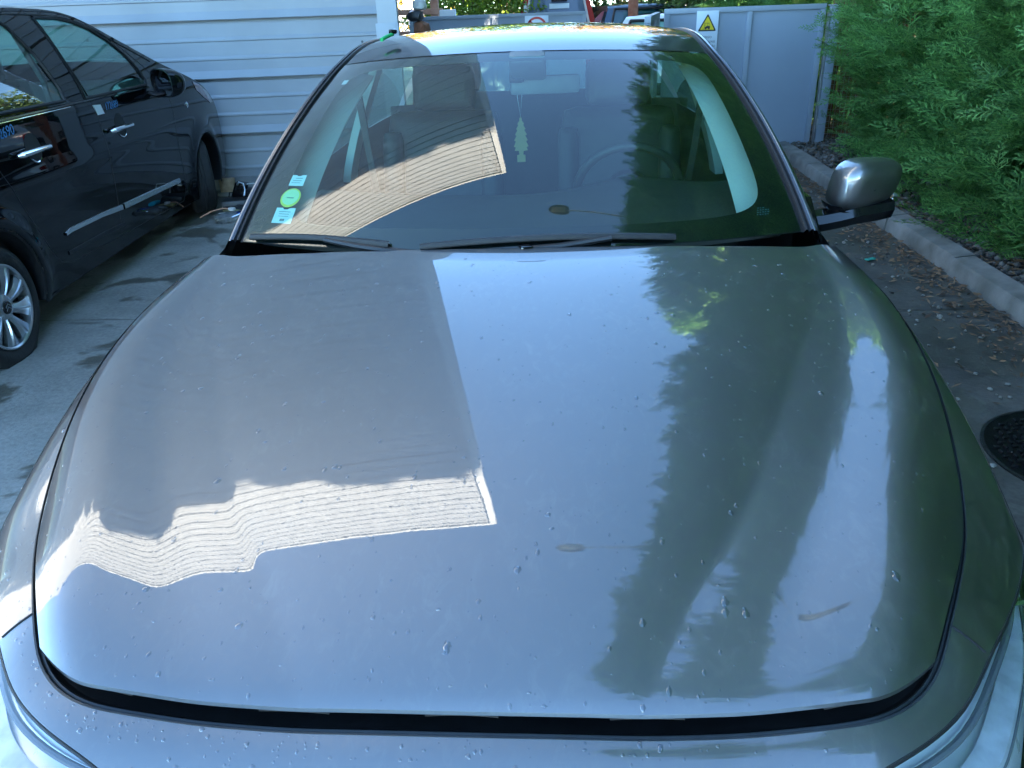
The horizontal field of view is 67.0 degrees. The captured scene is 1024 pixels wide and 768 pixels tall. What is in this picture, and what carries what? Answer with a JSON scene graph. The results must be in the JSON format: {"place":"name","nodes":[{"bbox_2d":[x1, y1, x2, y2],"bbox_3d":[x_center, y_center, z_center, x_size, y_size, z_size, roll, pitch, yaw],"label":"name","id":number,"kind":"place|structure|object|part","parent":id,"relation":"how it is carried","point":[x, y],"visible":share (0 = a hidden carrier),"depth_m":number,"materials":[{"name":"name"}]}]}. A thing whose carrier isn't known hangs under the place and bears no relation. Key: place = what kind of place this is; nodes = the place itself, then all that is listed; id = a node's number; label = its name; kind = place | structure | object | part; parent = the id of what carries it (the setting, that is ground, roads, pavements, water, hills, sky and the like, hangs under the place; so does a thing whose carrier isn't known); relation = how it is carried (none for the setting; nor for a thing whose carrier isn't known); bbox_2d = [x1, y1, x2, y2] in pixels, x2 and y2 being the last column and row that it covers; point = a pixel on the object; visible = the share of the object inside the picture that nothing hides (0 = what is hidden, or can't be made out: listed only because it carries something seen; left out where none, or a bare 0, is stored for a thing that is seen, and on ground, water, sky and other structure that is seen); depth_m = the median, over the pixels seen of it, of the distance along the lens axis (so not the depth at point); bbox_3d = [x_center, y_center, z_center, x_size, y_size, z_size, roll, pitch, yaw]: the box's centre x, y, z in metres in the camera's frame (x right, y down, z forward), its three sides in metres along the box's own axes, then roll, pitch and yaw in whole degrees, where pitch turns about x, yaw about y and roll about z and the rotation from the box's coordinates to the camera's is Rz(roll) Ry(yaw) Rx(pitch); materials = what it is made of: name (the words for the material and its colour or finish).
{"place":"outdoors","nodes":[
{"label":"outdoors","id":0,"kind":"place"},
{"bbox_2d":[0,5,1023,538],"bbox_3d":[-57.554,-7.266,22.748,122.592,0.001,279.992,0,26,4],"label":"yard ground","id":1,"kind":"structure","parent":0,"point":[96,312],"depth_m":4.13,"materials":[{"name":"concrete"}]},
{"bbox_2d":[0,5,225,369],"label":"black car","id":2,"kind":"object","parent":1,"relation":"on","point":[101,162],"visible":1,"depth_m":4.73,"materials":[{"name":"black paint"}]},
{"bbox_3d":[-2.670,-1.342,4.334,0.272,1.364,1.314,-3,26,-1],"label":"door","id":3,"kind":"part","parent":2,"relation":"part of","materials":[{"name":"black paint"}]},
{"bbox_3d":[-2.715,-1.851,5.428,0.274,1.403,1.409,-3,26,-1],"label":"door","id":4,"kind":"part","parent":2,"relation":"part of","materials":[{"name":"black paint"}]},
{"bbox_2d":[0,0,405,190],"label":"metal building","id":5,"kind":"structure","parent":1,"relation":"on","point":[258,70],"depth_m":7.20,"materials":[{"name":"grey metal"}]},
{"bbox_2d":[200,207,235,217],"bbox_3d":[-2.528,-1.476,6.646,0.300,0.063,0.067,-8,27,-12],"label":"copper wire","id":6,"kind":"object","parent":1,"relation":"on","point":[231,208],"visible":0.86,"depth_m":6.64,"materials":[{"name":"brown"}]},
{"bbox_2d":[218,177,234,196],"bbox_3d":[-2.730,-1.908,7.468,0.200,0.160,0.145,-3,26,-3],"label":"wood block","id":7,"kind":"object","parent":1,"relation":"on","point":[226,186],"depth_m":7.40,"materials":[{"name":"beige wood"}]},
{"bbox_2d":[213,210,240,223],"bbox_3d":[-2.324,-1.405,6.507,0.366,0.098,0.187,-7,26,-10],"label":"broken lamp","id":8,"kind":"object","parent":1,"relation":"on","point":[227,217],"visible":0.56,"depth_m":6.43,"materials":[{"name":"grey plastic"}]},
{"bbox_2d":[221,181,254,209],"bbox_3d":[-2.375,-1.657,6.821,0.381,0.254,0.367,0,26,4],"label":"scrap unit","id":9,"kind":"object","parent":1,"relation":"on","point":[237,199],"visible":0.49,"depth_m":6.81,"materials":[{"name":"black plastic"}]},
{"bbox_2d":[397,0,413,30],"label":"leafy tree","id":10,"kind":"object","parent":1,"relation":"on","point":[400,3],"visible":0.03,"depth_m":22.32,"materials":[{"name":"green plant"}]},
{"bbox_2d":[406,0,430,104],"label":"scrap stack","id":11,"kind":"object","parent":1,"relation":"on","point":[416,14],"visible":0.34,"depth_m":7.81,"materials":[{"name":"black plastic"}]},
{"bbox_2d":[398,0,442,35],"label":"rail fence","id":12,"kind":"object","parent":1,"relation":"on","point":[434,9],"visible":0.02,"depth_m":13.25,"materials":[{"name":"wood"}]},
{"bbox_2d":[439,9,455,15],"bbox_3d":[-1.048,-5.552,13.234,0.260,1.540,0.200,0,26,4],"label":"white box","id":13,"kind":"object","parent":1,"relation":"on","point":[451,12],"visible":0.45,"depth_m":12.83,"materials":[{"name":"paint"}]},
{"bbox_2d":[399,0,525,30],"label":"leafy shrub","id":14,"kind":"object","parent":1,"relation":"on","point":[458,8],"visible":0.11,"depth_m":14.20,"materials":[{"name":"green plant"}]},
{"bbox_2d":[447,0,546,14],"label":"leafy shrub","id":15,"kind":"object","parent":1,"relation":"on","point":[504,4],"visible":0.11,"depth_m":14.72,"materials":[{"name":"green plant"}]},
{"bbox_2d":[409,11,585,90],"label":"metal gate","id":16,"kind":"structure","parent":1,"relation":"on","point":[494,76],"depth_m":12.33,"materials":[{"name":"grey metal"}]},
{"bbox_2d":[525,15,547,22],"bbox_3d":[0.392,-5.606,12.233,0.370,0.400,0.007,0,26,4],"label":"prohibition sign","id":17,"kind":"object","parent":16,"relation":"attached to","point":[536,19],"visible":0.39,"depth_m":12.17,"materials":[{"name":"white plastic"}]},
{"bbox_2d":[0,22,1023,767],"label":"grey car","id":18,"kind":"object","parent":1,"relation":"on","point":[570,526],"visible":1,"depth_m":1.27,"materials":[{"name":"grey paint"}]},
{"bbox_3d":[-0.666,-1.323,3.585,0.191,0.369,0.720,0,26,4],"label":"side window","id":19,"kind":"part","parent":18,"relation":"part of","materials":[{"name":"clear glass"}]},
{"bbox_2d":[380,29,396,41],"bbox_3d":[-0.454,-1.272,2.821,0.034,0.039,0.094,15,31,31],"label":"plastic clip","id":20,"kind":"object","parent":18,"relation":"attached to","point":[392,32],"visible":1,"depth_m":2.82,"materials":[{"name":"green plastic"}]},
{"bbox_2d":[1,258,940,727],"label":"water droplets","id":21,"kind":"object","parent":18,"relation":"on","point":[463,478],"visible":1,"depth_m":1.41},
{"bbox_2d":[514,96,527,161],"bbox_3d":[0.030,-0.903,2.707,0.052,0.245,0.011,0,26,4],"label":"air freshener","id":22,"kind":"object","parent":18,"relation":"hanging from","point":[521,144],"visible":1,"depth_m":2.73,"materials":[{"name":"green paper"}]},
{"bbox_2d":[521,0,594,67],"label":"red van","id":23,"kind":"object","parent":1,"relation":"on","point":[566,5],"visible":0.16,"depth_m":14.76,"materials":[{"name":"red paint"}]},
{"bbox_3d":[0.854,-7.156,14.780,1.284,0.603,0.303,0,26,4],"label":"rear window","id":24,"kind":"part","parent":23,"relation":"part of","materials":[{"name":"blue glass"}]},
{"bbox_2d":[590,0,667,5],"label":"leafy shrub","id":25,"kind":"object","parent":1,"relation":"on","point":[598,2],"visible":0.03,"depth_m":15.76,"materials":[{"name":"green plant"}]},
{"bbox_2d":[628,0,637,16],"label":"rusty post","id":26,"kind":"object","parent":1,"relation":"on","point":[632,7],"visible":0.24,"depth_m":12.20,"materials":[{"name":"brown metal"}]},
{"bbox_2d":[592,3,685,22],"bbox_3d":[2.341,-6.796,15.556,1.700,1.525,4.160,-3,26,-2],"label":"dark car","id":27,"kind":"object","parent":1,"relation":"on","point":[617,13],"visible":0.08,"depth_m":13.70,"materials":[{"name":"black paint"}]},
{"bbox_3d":[1.571,-6.991,14.856,0.111,0.310,1.876,-3,26,-2],"label":"side window","id":28,"kind":"part","parent":27,"relation":"part of","materials":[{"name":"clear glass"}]},
{"bbox_3d":[2.409,-6.462,13.674,1.399,0.383,0.261,-3,26,-2],"label":"rear window","id":29,"kind":"part","parent":27,"relation":"part of","materials":[{"name":"glass"}]},
{"bbox_2d":[623,13,663,96],"bbox_3d":[2.706,-5.243,12.507,1.600,1.385,3.860,6,27,16],"label":"white car","id":30,"kind":"object","parent":1,"relation":"on","point":[639,19],"visible":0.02,"depth_m":11.00,"materials":[{"name":"white paint"}]},
{"bbox_3d":[2.187,-4.960,10.853,1.310,0.313,0.253,6,27,16],"label":"rear window","id":31,"kind":"part","parent":30,"relation":"part of","materials":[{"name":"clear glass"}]},
{"bbox_2d":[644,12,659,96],"bbox_3d":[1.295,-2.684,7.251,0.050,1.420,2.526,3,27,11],"label":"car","id":32,"kind":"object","parent":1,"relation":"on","point":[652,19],"depth_m":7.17,"materials":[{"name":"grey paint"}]},
{"bbox_2d":[643,0,714,13],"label":"leafy shrub","id":33,"kind":"object","parent":1,"relation":"on","point":[687,3],"visible":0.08,"depth_m":13.38,"materials":[{"name":"green plant"}]},
{"bbox_2d":[811,4,839,143],"bbox_3d":[3.324,-3.220,8.227,0.120,1.473,0.100,0,26,4],"label":"gate post","id":34,"kind":"object","parent":1,"relation":"on","point":[817,135],"visible":0.53,"depth_m":8.21,"materials":[{"name":"grey metal"}]},
{"bbox_2d":[660,3,829,143],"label":"metal gate","id":35,"kind":"structure","parent":34,"relation":"attached to","point":[768,54],"depth_m":8.16,"materials":[{"name":"grey metal"}]},
{"bbox_2d":[696,10,718,49],"bbox_3d":[2.030,-3.669,8.061,0.225,0.400,0.010,0,26,4],"label":"warning sign","id":36,"kind":"object","parent":35,"relation":"attached to","point":[707,25],"visible":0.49,"depth_m":8.03,"materials":[{"name":"white plastic"}]},
{"bbox_2d":[824,0,915,139],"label":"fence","id":37,"kind":"object","parent":1,"relation":"on","point":[838,109],"depth_m":8.61,"materials":[{"name":"metal"}]},
{"bbox_2d":[780,141,1023,327],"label":"kerb","id":38,"kind":"structure","parent":1,"relation":"on","point":[997,289],"depth_m":4.78,"materials":[{"name":"concrete"}]},
{"bbox_2d":[791,165,1023,403],"bbox_3d":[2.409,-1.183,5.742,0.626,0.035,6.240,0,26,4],"label":"leaf litter","id":39,"kind":"object","parent":1,"relation":"on","point":[902,250],"visible":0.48,"depth_m":4.52,"materials":[{"name":"brown plant"}]},
{"bbox_2d":[793,169,1023,467],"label":"spilled stones","id":40,"kind":"object","parent":1,"relation":"on","point":[940,316],"visible":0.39,"depth_m":4.08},
{"bbox_2d":[980,410,1023,480],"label":"drain cover","id":41,"kind":"object","parent":1,"relation":"on","point":[1001,437],"visible":1,"depth_m":2.94,"materials":[{"name":"black metal"}]},
{"bbox_2d":[398,0,645,10],"label":"sky","id":42,"kind":"structure","parent":0,"point":[405,6],"materials":[{"name":"white"}]},
{"bbox_2d":[788,116,1023,284],"bbox_3d":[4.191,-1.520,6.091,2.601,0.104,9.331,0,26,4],"label":"gravel","id":43,"kind":"structure","parent":0,"point":[1019,277],"depth_m":5.55,"materials":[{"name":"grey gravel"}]},
{"bbox_2d":[693,0,852,125],"bbox_3d":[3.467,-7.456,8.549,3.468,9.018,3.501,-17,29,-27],"label":"fence","id":44,"kind":"object","parent":43,"relation":"on","point":[727,3],"visible":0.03,"depth_m":9.45,"materials":[{"name":"grey metal"}]},
{"bbox_2d":[820,2,911,117],"bbox_3d":[4.962,-7.360,8.102,3.899,9.277,3.836,12,29,26],"label":"conifer tree","id":45,"kind":"object","parent":43,"relation":"on","point":[838,72],"depth_m":9.84,"materials":[{"name":"green plant"}]},
{"bbox_2d":[798,0,962,173],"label":"conifer tree","id":46,"kind":"object","parent":43,"relation":"on","point":[855,79],"visible":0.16,"depth_m":7.23,"materials":[{"name":"green plant"}]},
{"bbox_2d":[814,0,1023,222],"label":"conifer tree","id":47,"kind":"object","parent":43,"relation":"on","point":[874,47],"visible":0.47,"depth_m":5.99,"materials":[{"name":"green plant"}]},
{"bbox_2d":[876,0,1023,260],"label":"conifer tree","id":48,"kind":"object","parent":43,"relation":"on","point":[1007,129],"visible":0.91,"depth_m":4.99,"materials":[{"name":"green plant"}]},
{"bbox_2d":[956,0,1023,257],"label":"conifer tree","id":49,"kind":"object","parent":43,"relation":"on","point":[1021,114],"visible":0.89,"depth_m":4.35,"materials":[{"name":"green plant"}]}
]}

